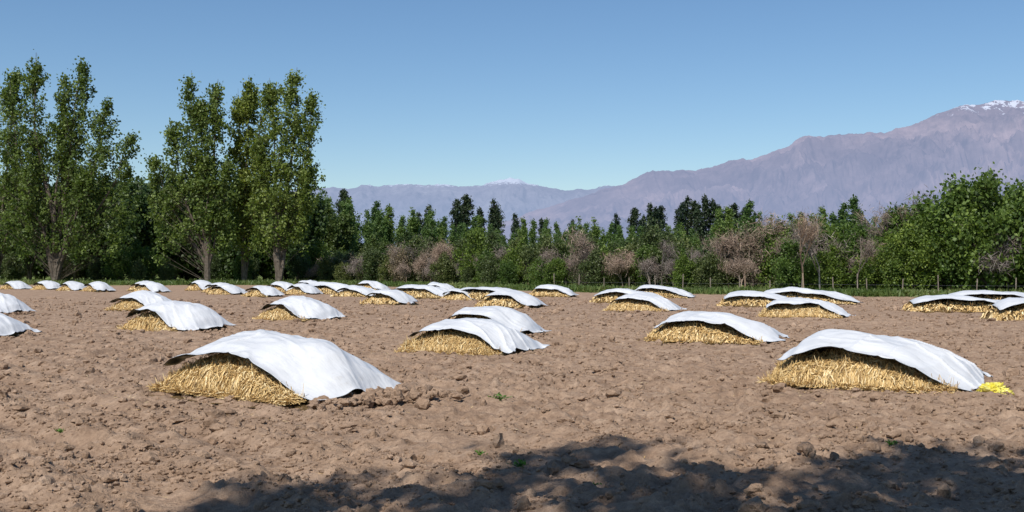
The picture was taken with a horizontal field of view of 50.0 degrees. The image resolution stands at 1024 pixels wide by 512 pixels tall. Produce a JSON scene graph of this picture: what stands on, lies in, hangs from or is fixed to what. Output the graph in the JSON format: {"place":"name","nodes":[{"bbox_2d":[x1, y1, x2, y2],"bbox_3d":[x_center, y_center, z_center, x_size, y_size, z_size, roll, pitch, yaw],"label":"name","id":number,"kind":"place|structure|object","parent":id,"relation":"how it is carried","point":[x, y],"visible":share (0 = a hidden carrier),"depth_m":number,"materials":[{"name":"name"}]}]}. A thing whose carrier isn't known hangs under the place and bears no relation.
{"place":"outdoors","nodes":[
{"label":"outdoors","id":0,"kind":"place"},
{"bbox_2d":[291,177,613,243],"bbox_3d":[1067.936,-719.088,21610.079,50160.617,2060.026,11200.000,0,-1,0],"label":"distant mountain range","id":1,"kind":"structure","parent":0,"point":[519,197],"depth_m":22685.97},
{"bbox_2d":[0,274,1023,511],"bbox_3d":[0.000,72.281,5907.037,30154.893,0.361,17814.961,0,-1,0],"label":"ground","id":2,"kind":"structure","parent":0,"point":[631,465],"depth_m":14.26,"materials":[{"name":"soil"}]},
{"bbox_2d":[1,251,27,280],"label":"green shrub","id":3,"kind":"object","parent":2,"relation":"on","point":[14,267],"visible":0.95,"depth_m":157.33,"materials":[{"name":"green plant"}]},
{"bbox_2d":[0,293,34,314],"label":"covered straw pile","id":4,"kind":"object","parent":2,"relation":"on","point":[10,304],"visible":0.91,"depth_m":49.72,"materials":[{"name":"white plastic"}]},
{"bbox_2d":[0,313,44,337],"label":"covered straw pile","id":5,"kind":"object","parent":2,"relation":"on","point":[10,327],"visible":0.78,"depth_m":32.66,"materials":[{"name":"white plastic"}]},
{"bbox_2d":[0,66,51,274],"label":"poplar tree","id":6,"kind":"object","parent":2,"relation":"on","point":[13,79],"visible":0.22,"depth_m":149.88,"materials":[{"name":"green plant"}]},
{"bbox_2d":[0,49,145,280],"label":"poplar tree","id":7,"kind":"object","parent":2,"relation":"on","point":[80,180],"visible":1,"depth_m":145.56,"materials":[{"name":"green plant"}]},
{"bbox_2d":[85,255,104,280],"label":"green shrub","id":8,"kind":"object","parent":2,"relation":"on","point":[95,268],"visible":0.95,"depth_m":155.64,"materials":[{"name":"green plant"}]},
{"bbox_2d":[80,281,115,291],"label":"covered straw pile","id":9,"kind":"object","parent":2,"relation":"on","point":[97,286],"visible":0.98,"depth_m":98.71,"materials":[{"name":"white plastic"}]},
{"bbox_2d":[101,245,133,280],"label":"green shrub","id":10,"kind":"object","parent":2,"relation":"on","point":[119,265],"visible":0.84,"depth_m":153.34,"materials":[{"name":"green plant"}]},
{"bbox_2d":[103,290,171,310],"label":"covered straw pile","id":11,"kind":"object","parent":2,"relation":"on","point":[135,300],"visible":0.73,"depth_m":53.42,"materials":[{"name":"white plastic"}]},
{"bbox_2d":[123,238,163,280],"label":"green shrub","id":12,"kind":"object","parent":2,"relation":"on","point":[143,253],"visible":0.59,"depth_m":157.66,"materials":[{"name":"green plant"}]},
{"bbox_2d":[131,281,172,292],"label":"covered straw pile","id":13,"kind":"object","parent":2,"relation":"on","point":[152,286],"visible":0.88,"depth_m":94.69,"materials":[{"name":"white plastic"}]},
{"bbox_2d":[116,300,237,332],"bbox_3d":[-10.883,1.995,35.909,3.771,1.084,3.180,0,-1,33],"label":"covered straw pile","id":14,"kind":"object","parent":2,"relation":"on","point":[175,315],"visible":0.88,"depth_m":35.18,"materials":[{"name":"white plastic"}]},
{"bbox_2d":[140,70,243,282],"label":"poplar tree","id":15,"kind":"object","parent":2,"relation":"on","point":[211,214],"visible":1,"depth_m":144.72,"materials":[{"name":"green plant"}]},
{"bbox_2d":[206,284,246,294],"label":"covered straw pile","id":16,"kind":"object","parent":2,"relation":"on","point":[225,289],"visible":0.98,"depth_m":86.60,"materials":[{"name":"white plastic"}]},
{"bbox_2d":[223,77,273,280],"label":"poplar tree","id":17,"kind":"object","parent":2,"relation":"on","point":[246,103],"visible":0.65,"depth_m":148.50,"materials":[{"name":"green plant"}]},
{"bbox_2d":[241,285,284,297],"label":"covered straw pile","id":18,"kind":"object","parent":2,"relation":"on","point":[261,291],"visible":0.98,"depth_m":80.65,"materials":[{"name":"white plastic"}]},
{"bbox_2d":[145,329,400,411],"bbox_3d":[-3.713,1.778,18.070,4.620,1.092,3.000,-1,-1,37],"label":"covered straw pile","id":19,"kind":"object","parent":2,"relation":"on","point":[273,367],"visible":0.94,"depth_m":17.28,"materials":[{"name":"white plastic"}]},
{"bbox_2d":[241,69,326,280],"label":"poplar tree","id":20,"kind":"object","parent":2,"relation":"on","point":[286,221],"visible":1,"depth_m":144.52,"materials":[{"name":"green plant"}]},
{"bbox_2d":[285,247,312,280],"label":"green shrub","id":21,"kind":"object","parent":2,"relation":"on","point":[296,262],"visible":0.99,"depth_m":157.92,"materials":[{"name":"green plant"}]},
{"bbox_2d":[252,296,349,321],"bbox_3d":[-8.372,2.109,43.787,3.637,1.044,3.090,0,-1,30],"label":"covered straw pile","id":22,"kind":"object","parent":2,"relation":"on","point":[303,308],"visible":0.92,"depth_m":43.11,"materials":[{"name":"white plastic"}]},
{"bbox_2d":[284,283,322,294],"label":"covered straw pile","id":23,"kind":"object","parent":2,"relation":"on","point":[300,289],"visible":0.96,"depth_m":86.58,"materials":[{"name":"white plastic"}]},
{"bbox_2d":[303,239,331,279],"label":"green shrub","id":24,"kind":"object","parent":2,"relation":"on","point":[317,251],"visible":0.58,"depth_m":160.78,"materials":[{"name":"green plant"}]},
{"bbox_2d":[316,255,334,280],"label":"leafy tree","id":25,"kind":"object","parent":2,"relation":"on","point":[324,271],"visible":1,"depth_m":151.85,"materials":[{"name":"green plant"}]},
{"bbox_2d":[310,282,348,294],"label":"covered straw pile","id":26,"kind":"object","parent":2,"relation":"on","point":[328,288],"visible":0.37,"depth_m":88.25,"materials":[{"name":"white plastic"}]},
{"bbox_2d":[330,285,374,296],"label":"covered straw pile","id":27,"kind":"object","parent":2,"relation":"on","point":[355,291],"visible":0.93,"depth_m":79.50,"materials":[{"name":"white plastic"}]},
{"bbox_2d":[356,245,386,280],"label":"olive tree","id":28,"kind":"object","parent":2,"relation":"on","point":[371,258],"visible":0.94,"depth_m":141.95,"materials":[{"name":"green plant"}]},
{"bbox_2d":[0,167,768,282],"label":"distant broadleaf woodland","id":29,"kind":"object","parent":2,"relation":"on","point":[322,222],"visible":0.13,"depth_m":172.75,"materials":[{"name":"green plant"}]},
{"bbox_2d":[359,289,418,304],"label":"covered straw pile","id":30,"kind":"object","parent":2,"relation":"on","point":[390,297],"visible":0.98,"depth_m":62.61,"materials":[{"name":"white plastic"}]},
{"bbox_2d":[313,383,469,405],"bbox_3d":[-1.961,2.173,17.105,2.524,0.295,1.926,1,-1,-38],"label":"clod heap","id":31,"kind":"object","parent":2,"relation":"on","point":[404,392],"visible":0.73,"depth_m":16.95,"materials":[{"name":"soil"}]},
{"bbox_2d":[385,239,413,281],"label":"dry tree","id":32,"kind":"object","parent":2,"relation":"on","point":[395,273],"visible":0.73,"depth_m":136.35,"materials":[{"name":"brown plant"}]},
{"bbox_2d":[393,284,449,298],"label":"covered straw pile","id":33,"kind":"object","parent":2,"relation":"on","point":[422,291],"visible":0.63,"depth_m":77.29,"materials":[{"name":"white plastic"}]},
{"bbox_2d":[426,237,456,267],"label":"bare shrub","id":34,"kind":"object","parent":2,"relation":"on","point":[436,254],"visible":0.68,"depth_m":127.08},
{"bbox_2d":[427,249,456,282],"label":"olive tree","id":35,"kind":"object","parent":2,"relation":"on","point":[445,268],"visible":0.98,"depth_m":124.96,"materials":[{"name":"green plant"}]},
{"bbox_2d":[439,288,471,300],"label":"covered straw pile","id":36,"kind":"object","parent":2,"relation":"on","point":[460,295],"visible":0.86,"depth_m":70.68,"materials":[{"name":"white plastic"}]},
{"bbox_2d":[451,226,492,282],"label":"leafy tree","id":37,"kind":"object","parent":2,"relation":"on","point":[479,236],"visible":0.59,"depth_m":122.92,"materials":[{"name":"green plant"}]},
{"bbox_2d":[394,318,551,355],"bbox_3d":[-0.845,1.969,26.631,3.737,0.915,3.000,0,-1,26],"label":"covered straw pile","id":38,"kind":"object","parent":2,"relation":"on","point":[475,336],"visible":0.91,"depth_m":25.95,"materials":[{"name":"white plastic"}]},
{"bbox_2d":[471,249,501,282],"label":"leafy tree","id":39,"kind":"object","parent":2,"relation":"on","point":[481,256],"visible":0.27,"depth_m":119.70,"materials":[{"name":"green plant"}]},
{"bbox_2d":[476,253,497,283],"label":"olive tree","id":40,"kind":"object","parent":2,"relation":"on","point":[489,269],"visible":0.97,"depth_m":116.32,"materials":[{"name":"green plant"}]},
{"bbox_2d":[471,226,507,255],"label":"olive tree","id":41,"kind":"object","parent":2,"relation":"on","point":[494,244],"visible":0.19,"depth_m":125.86,"materials":[{"name":"green plant"}]},
{"bbox_2d":[454,287,538,300],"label":"covered straw pile","id":42,"kind":"object","parent":2,"relation":"on","point":[478,293],"visible":0.41,"depth_m":70.73,"materials":[{"name":"white plastic"}]},
{"bbox_2d":[448,306,551,337],"bbox_3d":[-0.557,2.032,34.103,3.620,0.967,3.090,0,-1,18],"label":"covered straw pile","id":43,"kind":"object","parent":2,"relation":"on","point":[525,324],"visible":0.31,"depth_m":33.55,"materials":[{"name":"white plastic"}]},
{"bbox_2d":[497,259,519,283],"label":"leafy tree","id":44,"kind":"object","parent":2,"relation":"on","point":[507,271],"visible":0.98,"depth_m":114.33,"materials":[{"name":"green plant"}]},
{"bbox_2d":[0,296,1023,511],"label":"soil clods","id":45,"kind":"object","parent":2,"relation":"on","point":[212,422],"visible":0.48,"depth_m":13.93,"materials":[{"name":"soil"}]},
{"bbox_2d":[0,277,1023,296],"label":"grass strip","id":46,"kind":"object","parent":2,"relation":"on","point":[864,292],"depth_m":98.91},
{"bbox_2d":[475,290,551,308],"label":"covered straw pile","id":47,"kind":"object","parent":2,"relation":"on","point":[509,299],"visible":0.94,"depth_m":58.10,"materials":[{"name":"white plastic"}]},
{"bbox_2d":[500,236,530,284],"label":"leafy tree","id":48,"kind":"object","parent":2,"relation":"on","point":[512,253],"visible":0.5,"depth_m":116.95,"materials":[{"name":"green plant"}]},
{"bbox_2d":[517,239,541,283],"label":"olive tree","id":49,"kind":"object","parent":2,"relation":"on","point":[528,255],"visible":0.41,"depth_m":115.65,"materials":[{"name":"green plant"}]},
{"bbox_2d":[528,257,550,284],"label":"leafy tree","id":50,"kind":"object","parent":2,"relation":"on","point":[539,277],"visible":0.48,"depth_m":109.61,"materials":[{"name":"green plant"}]},
{"bbox_2d":[334,188,757,248],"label":"distant conifer row","id":51,"kind":"object","parent":2,"relation":"on","point":[693,215],"visible":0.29,"depth_m":242.16,"materials":[{"name":"green plant"}]},
{"bbox_2d":[532,228,572,283],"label":"olive tree","id":52,"kind":"object","parent":2,"relation":"on","point":[549,244],"visible":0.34,"depth_m":112.52,"materials":[{"name":"green plant"}]},
{"bbox_2d":[529,284,578,296],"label":"covered straw pile","id":53,"kind":"object","parent":2,"relation":"on","point":[548,290],"visible":0.96,"depth_m":80.71,"materials":[{"name":"white plastic"}]},
{"bbox_2d":[541,257,572,285],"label":"leafy tree","id":54,"kind":"object","parent":2,"relation":"on","point":[557,271],"visible":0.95,"depth_m":106.75,"materials":[{"name":"green plant"}]},
{"bbox_2d":[268,186,886,280],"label":"distant poplar row","id":55,"kind":"object","parent":2,"relation":"on","point":[380,227],"visible":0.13,"depth_m":194.24,"materials":[{"name":"green plant"}]},
{"bbox_2d":[561,226,598,271],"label":"bare shrub","id":56,"kind":"object","parent":2,"relation":"on","point":[581,250],"visible":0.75,"depth_m":106.68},
{"bbox_2d":[567,228,600,284],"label":"olive tree","id":57,"kind":"object","parent":2,"relation":"on","point":[594,241],"visible":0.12,"depth_m":110.22,"materials":[{"name":"green plant"}]},
{"bbox_2d":[575,244,609,286],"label":"olive tree","id":58,"kind":"object","parent":2,"relation":"on","point":[595,265],"visible":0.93,"depth_m":103.07,"materials":[{"name":"green plant"}]},
{"bbox_2d":[597,239,626,285],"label":"leafy tree","id":59,"kind":"object","parent":2,"relation":"on","point":[605,249],"visible":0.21,"depth_m":104.50,"materials":[{"name":"green plant"}]},
{"bbox_2d":[600,249,637,285],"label":"bare shrub","id":60,"kind":"object","parent":2,"relation":"on","point":[620,264],"visible":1,"depth_m":101.02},
{"bbox_2d":[606,247,635,286],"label":"olive tree","id":61,"kind":"object","parent":2,"relation":"on","point":[616,279],"visible":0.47,"depth_m":102.71,"materials":[{"name":"green plant"}]},
{"bbox_2d":[589,288,662,302],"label":"covered straw pile","id":62,"kind":"object","parent":2,"relation":"on","point":[608,295],"visible":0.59,"depth_m":65.87,"materials":[{"name":"white plastic"}]},
{"bbox_2d":[628,241,661,285],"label":"leafy tree","id":63,"kind":"object","parent":2,"relation":"on","point":[638,257],"visible":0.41,"depth_m":102.03,"materials":[{"name":"green plant"}]},
{"bbox_2d":[604,293,687,311],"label":"covered straw pile","id":64,"kind":"object","parent":2,"relation":"on","point":[635,301],"visible":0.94,"depth_m":52.27,"materials":[{"name":"white plastic"}]},
{"bbox_2d":[635,255,661,284],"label":"bare shrub","id":65,"kind":"object","parent":2,"relation":"on","point":[646,266],"visible":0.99,"depth_m":99.81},
{"bbox_2d":[634,213,677,286],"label":"olive tree","id":66,"kind":"object","parent":2,"relation":"on","point":[650,235],"visible":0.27,"depth_m":104.54,"materials":[{"name":"green plant"}]},
{"bbox_2d":[639,230,690,286],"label":"olive tree","id":67,"kind":"object","parent":2,"relation":"on","point":[665,238],"visible":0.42,"depth_m":100.96,"materials":[{"name":"green plant"}]},
{"bbox_2d":[635,285,695,297],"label":"covered straw pile","id":68,"kind":"object","parent":2,"relation":"on","point":[667,292],"visible":0.54,"depth_m":76.73,"materials":[{"name":"white plastic"}]},
{"bbox_2d":[668,252,700,287],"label":"leafy tree","id":69,"kind":"object","parent":2,"relation":"on","point":[682,266],"visible":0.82,"depth_m":96.45,"materials":[{"name":"green plant"}]},
{"bbox_2d":[690,248,723,287],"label":"olive tree","id":70,"kind":"object","parent":2,"relation":"on","point":[707,267],"visible":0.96,"depth_m":94.36,"materials":[{"name":"green plant"}]},
{"bbox_2d":[644,311,801,345],"bbox_3d":[5.923,2.019,30.879,4.460,0.916,3.090,0,-1,24],"label":"covered straw pile","id":71,"kind":"object","parent":2,"relation":"on","point":[710,328],"visible":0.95,"depth_m":30.14,"materials":[{"name":"white plastic"}]},
{"bbox_2d":[718,254,759,286],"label":"bare shrub","id":72,"kind":"object","parent":2,"relation":"on","point":[741,267],"visible":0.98,"depth_m":94.00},
{"bbox_2d":[725,219,771,287],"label":"dry tree","id":73,"kind":"object","parent":2,"relation":"on","point":[753,280],"visible":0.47,"depth_m":96.91,"materials":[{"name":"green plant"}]},
{"bbox_2d":[730,221,766,286],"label":"olive tree","id":74,"kind":"object","parent":2,"relation":"on","point":[746,226],"visible":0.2,"depth_m":98.49,"materials":[{"name":"green plant"}]},
{"bbox_2d":[707,210,792,286],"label":"bare shrub","id":75,"kind":"object","parent":2,"relation":"on","point":[734,250],"visible":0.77,"depth_m":96.63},
{"bbox_2d":[716,290,787,306],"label":"covered straw pile","id":76,"kind":"object","parent":2,"relation":"on","point":[746,298],"visible":0.73,"depth_m":59.76,"materials":[{"name":"white plastic"}]},
{"bbox_2d":[751,219,814,287],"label":"leafy tree","id":77,"kind":"object","parent":2,"relation":"on","point":[780,236],"visible":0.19,"depth_m":94.57,"materials":[{"name":"green plant"}]},
{"bbox_2d":[758,214,807,285],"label":"leafy tree","id":78,"kind":"object","parent":2,"relation":"on","point":[767,236],"visible":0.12,"depth_m":95.50,"materials":[{"name":"green plant"}]},
{"bbox_2d":[769,237,815,287],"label":"leafy tree","id":79,"kind":"object","parent":2,"relation":"on","point":[789,272],"visible":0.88,"depth_m":90.05,"materials":[{"name":"green plant"}]},
{"bbox_2d":[784,214,822,287],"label":"bare tree","id":80,"kind":"object","parent":2,"relation":"on","point":[808,240],"visible":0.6,"depth_m":87.83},
{"bbox_2d":[792,211,825,287],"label":"bare tree","id":81,"kind":"object","parent":2,"relation":"on","point":[808,230],"visible":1,"depth_m":85.61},
{"bbox_2d":[756,297,863,318],"bbox_3d":[12.460,2.197,46.166,4.498,0.924,3.090,0,-1,18],"label":"covered straw pile","id":82,"kind":"object","parent":2,"relation":"on","point":[789,307],"visible":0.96,"depth_m":45.43,"materials":[{"name":"white plastic"}]},
{"bbox_2d":[764,287,863,304],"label":"covered straw pile","id":83,"kind":"object","parent":2,"relation":"on","point":[837,298],"visible":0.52,"depth_m":63.72,"materials":[{"name":"white plastic"}]},
{"bbox_2d":[789,212,845,288],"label":"leafy tree","id":84,"kind":"object","parent":2,"relation":"on","point":[825,225],"visible":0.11,"depth_m":94.35,"materials":[{"name":"green plant"}]},
{"bbox_2d":[787,220,869,268],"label":"bare shrub","id":85,"kind":"object","parent":2,"relation":"on","point":[825,243],"visible":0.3,"depth_m":91.23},
{"bbox_2d":[807,242,850,289],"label":"leafy tree","id":86,"kind":"object","parent":2,"relation":"on","point":[830,263],"visible":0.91,"depth_m":88.95,"materials":[{"name":"green plant"}]},
{"bbox_2d":[837,223,885,289],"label":"leafy tree","id":87,"kind":"object","parent":2,"relation":"on","point":[853,240],"visible":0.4,"depth_m":89.29,"materials":[{"name":"green plant"}]},
{"bbox_2d":[850,245,892,289],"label":"leafy tree","id":88,"kind":"object","parent":2,"relation":"on","point":[870,274],"visible":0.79,"depth_m":86.72,"materials":[{"name":"green plant"}]},
{"bbox_2d":[852,200,916,236],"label":"bare tree","id":89,"kind":"object","parent":2,"relation":"on","point":[876,221],"visible":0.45,"depth_m":90.94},
{"bbox_2d":[757,329,1019,393],"bbox_3d":[6.561,1.823,19.283,4.216,1.032,3.180,0,-1,30],"label":"covered straw pile","id":90,"kind":"object","parent":2,"relation":"on","point":[841,359],"visible":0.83,"depth_m":18.54,"materials":[{"name":"white plastic"}]},
{"bbox_2d":[877,247,901,289],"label":"leafy tree","id":91,"kind":"object","parent":2,"relation":"on","point":[886,284],"visible":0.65,"depth_m":85.75,"materials":[{"name":"green plant"}]},
{"bbox_2d":[872,235,911,289],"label":"leafy tree","id":92,"kind":"object","parent":2,"relation":"on","point":[893,254],"visible":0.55,"depth_m":85.50,"materials":[{"name":"green plant"}]},
{"bbox_2d":[874,197,916,242],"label":"leafy tree","id":93,"kind":"object","parent":2,"relation":"on","point":[895,217],"visible":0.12,"depth_m":90.55,"materials":[{"name":"green plant"}]},
{"bbox_2d":[876,213,949,289],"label":"leafy tree","id":94,"kind":"object","parent":2,"relation":"on","point":[909,231],"visible":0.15,"depth_m":86.15,"materials":[{"name":"green plant"}]},
{"bbox_2d":[884,223,950,290],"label":"leafy tree","id":95,"kind":"object","parent":2,"relation":"on","point":[926,263],"visible":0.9,"depth_m":84.14,"materials":[{"name":"green plant"}]},
{"bbox_2d":[910,170,977,288],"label":"leafy tree","id":96,"kind":"object","parent":2,"relation":"on","point":[946,200],"visible":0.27,"depth_m":84.41,"materials":[{"name":"green plant"}]},
{"bbox_2d":[910,198,979,288],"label":"leafy tree","id":97,"kind":"object","parent":2,"relation":"on","point":[928,226],"visible":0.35,"depth_m":83.44,"materials":[{"name":"green plant"}]},
{"bbox_2d":[900,294,998,312],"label":"covered straw pile","id":98,"kind":"object","parent":2,"relation":"on","point":[945,303],"visible":0.76,"depth_m":51.79,"materials":[{"name":"white plastic"}]},
{"bbox_2d":[924,211,988,290],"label":"leafy tree","id":99,"kind":"object","parent":2,"relation":"on","point":[950,272],"visible":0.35,"depth_m":83.12,"materials":[{"name":"green plant"}]},
{"bbox_2d":[939,172,995,289],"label":"leafy tree","id":100,"kind":"object","parent":2,"relation":"on","point":[964,193],"visible":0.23,"depth_m":83.06,"materials":[{"name":"green plant"}]},
{"bbox_2d":[944,162,1023,289],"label":"leafy tree","id":101,"kind":"object","parent":2,"relation":"on","point":[986,187],"visible":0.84,"depth_m":81.19,"materials":[{"name":"green plant"}]},
{"bbox_2d":[948,290,1023,299],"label":"covered straw pile","id":102,"kind":"object","parent":2,"relation":"on","point":[993,295],"visible":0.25,"depth_m":56.57,"materials":[{"name":"white plastic"}]},
{"bbox_2d":[977,382,1014,394],"bbox_3d":[7.625,2.099,17.353,0.634,0.215,0.517,0,-1,0],"label":"yellow plastic bag","id":103,"kind":"object","parent":2,"relation":"on","point":[998,387],"visible":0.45,"depth_m":17.27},
{"bbox_2d":[970,178,1023,290],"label":"leafy tree","id":104,"kind":"object","parent":2,"relation":"on","point":[1013,190],"visible":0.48,"depth_m":80.39,"materials":[{"name":"green plant"}]},
{"bbox_2d":[973,228,1023,290],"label":"bare shrub","id":105,"kind":"object","parent":2,"relation":"on","point":[995,262],"visible":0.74,"depth_m":80.06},
{"bbox_2d":[980,297,1023,320],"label":"covered straw pile","id":106,"kind":"object","parent":2,"relation":"on","point":[1009,308],"visible":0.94,"depth_m":42.73,"materials":[{"name":"plant"}]},
{"bbox_2d":[0,0,1023,190],"label":"sky","id":107,"kind":"structure","parent":0,"point":[564,95],"materials":[{"name":"blue"}]},
{"bbox_2d":[446,100,1023,247],"bbox_3d":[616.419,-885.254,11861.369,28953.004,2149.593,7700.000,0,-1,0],"label":"mountain range","id":108,"kind":"structure","parent":0,"point":[813,174],"depth_m":11751.26,"materials":[{"name":"stone"}]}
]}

